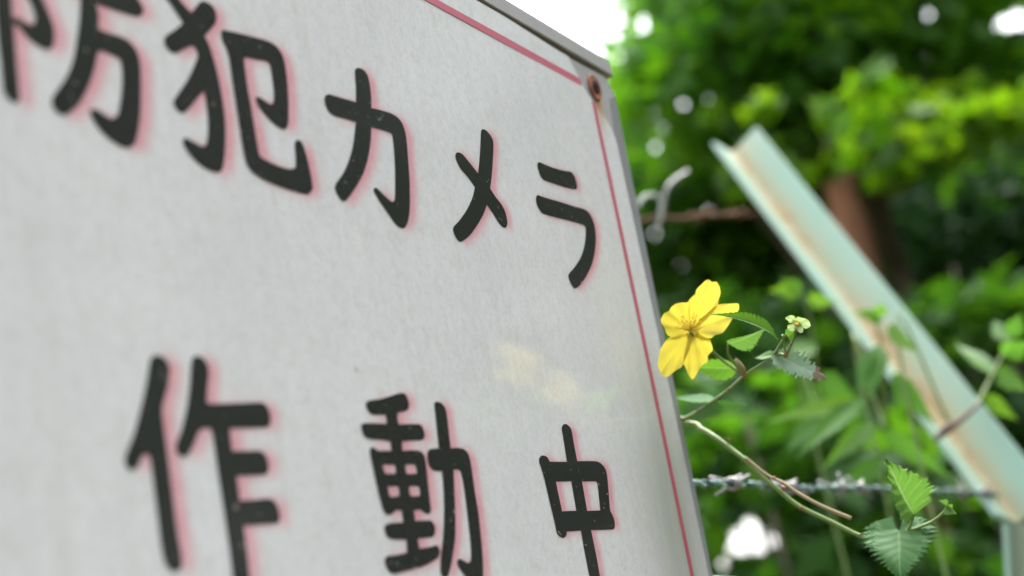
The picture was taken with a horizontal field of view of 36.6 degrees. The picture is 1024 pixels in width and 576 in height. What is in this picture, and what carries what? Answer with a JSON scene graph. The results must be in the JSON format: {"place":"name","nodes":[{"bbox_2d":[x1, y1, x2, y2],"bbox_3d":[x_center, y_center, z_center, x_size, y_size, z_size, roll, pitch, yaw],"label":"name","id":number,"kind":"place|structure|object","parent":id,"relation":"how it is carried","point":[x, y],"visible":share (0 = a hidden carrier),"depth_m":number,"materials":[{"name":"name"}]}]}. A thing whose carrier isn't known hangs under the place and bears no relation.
{"place":"outdoors","nodes":[
{"label":"outdoors","id":0,"kind":"place"},
{"bbox_2d":[508,0,1023,569],"label":"sky","id":1,"kind":"structure","parent":0,"point":[581,21],"materials":[{"name":"white"}]},
{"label":"ground","id":2,"kind":"structure","parent":0,"visible":0},
{"bbox_2d":[0,0,712,575],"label":"warning sign","id":3,"kind":"object","parent":2,"relation":"on","point":[326,286],"visible":1,"depth_m":0.44,"materials":[{"name":"white painted metal"},{"name":"zinc"},{"name":"black ink"}]},
{"bbox_2d":[628,110,831,521],"bbox_3d":[0.941,0.914,4.822,1.080,3.357,0.785,-4,-15,-24],"label":"tree","id":4,"kind":"object","parent":2,"relation":"on","point":[751,253],"visible":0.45,"depth_m":4.80,"materials":[{"name":"green plant"}]},
{"bbox_2d":[675,374,838,575],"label":"bush","id":5,"kind":"object","parent":2,"relation":"on","point":[793,547],"visible":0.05,"depth_m":2.88,"materials":[{"name":"green plant"}]},
{"bbox_2d":[658,280,955,575],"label":"kerria shrub","id":6,"kind":"object","parent":2,"relation":"on","point":[697,320],"visible":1,"depth_m":0.59,"materials":[{"name":"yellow plant"}]},
{"bbox_2d":[592,1,1023,572],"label":"woodland","id":7,"kind":"object","parent":2,"relation":"on","point":[609,55],"depth_m":11.36,"materials":[{"name":"green plant"}]},
{"bbox_2d":[596,0,1023,549],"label":"tree","id":8,"kind":"object","parent":2,"relation":"on","point":[693,55],"visible":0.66,"depth_m":4.10,"materials":[{"name":"green plant"}]},
{"bbox_2d":[657,269,974,575],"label":"bush","id":9,"kind":"object","parent":2,"relation":"on","point":[833,338],"visible":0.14,"depth_m":3.39,"materials":[{"name":"green plant"}]},
{"bbox_2d":[679,360,1004,575],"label":"bush","id":10,"kind":"object","parent":2,"relation":"on","point":[760,443],"visible":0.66,"depth_m":2.27,"materials":[{"name":"green plant"}]},
{"bbox_2d":[718,316,981,574],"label":"woodland","id":11,"kind":"object","parent":2,"relation":"on","point":[730,562],"depth_m":8.28,"materials":[{"name":"green plant"}]},
{"bbox_2d":[694,53,1023,536],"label":"tree","id":12,"kind":"object","parent":2,"relation":"on","point":[881,145],"visible":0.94,"depth_m":3.34,"materials":[{"name":"green plant"}]},
{"bbox_2d":[764,279,955,575],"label":"leafy shrub","id":13,"kind":"object","parent":2,"relation":"on","point":[841,406],"visible":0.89,"depth_m":1.07,"materials":[{"name":"green plant"}]},
{"bbox_2d":[711,127,1023,575],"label":"fence post","id":14,"kind":"object","parent":2,"relation":"on","point":[979,448],"visible":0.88,"depth_m":1.17,"materials":[{"name":"metal"}]},
{"bbox_2d":[640,208,763,223],"bbox_3d":[0.148,-0.058,1.250,0.215,0.031,0.013,4,-20,-45],"label":"barbed wire","id":15,"kind":"object","parent":14,"relation":"attached to","point":[703,215],"visible":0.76,"depth_m":1.26,"materials":[{"name":"brown metal"}]},
{"bbox_2d":[637,170,689,228],"bbox_3d":[0.117,-0.069,1.192,0.048,0.041,0.021,-10,-14,-5],"label":"wire tie","id":16,"kind":"object","parent":15,"relation":"attached to","point":[662,204],"visible":0.99,"depth_m":1.19,"materials":[{"name":"silver metal"}]},
{"bbox_2d":[693,473,997,502],"bbox_3d":[0.178,0.107,0.820,0.013,0.017,0.556,-19,-16,30],"label":"barbed wire","id":17,"kind":"object","parent":14,"relation":"attached to","point":[840,487],"visible":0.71,"depth_m":0.80,"materials":[{"name":"silver metal"}]},
{"bbox_2d":[724,294,1023,554],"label":"bush","id":18,"kind":"object","parent":2,"relation":"on","point":[996,539],"depth_m":4.24,"materials":[{"name":"green plant"}]},
{"bbox_2d":[824,133,1023,429],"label":"tree","id":19,"kind":"object","parent":2,"relation":"on","point":[970,232],"visible":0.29,"depth_m":6.59,"materials":[{"name":"green plant"}]},
{"bbox_2d":[865,254,1023,574],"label":"bush","id":20,"kind":"object","parent":2,"relation":"on","point":[948,307],"visible":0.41,"depth_m":2.90,"materials":[{"name":"green plant"}]},
{"bbox_2d":[894,312,1023,575],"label":"leafy shrub","id":21,"kind":"object","parent":2,"relation":"on","point":[1007,376],"visible":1,"depth_m":1.07,"materials":[{"name":"green plant"}]}
]}

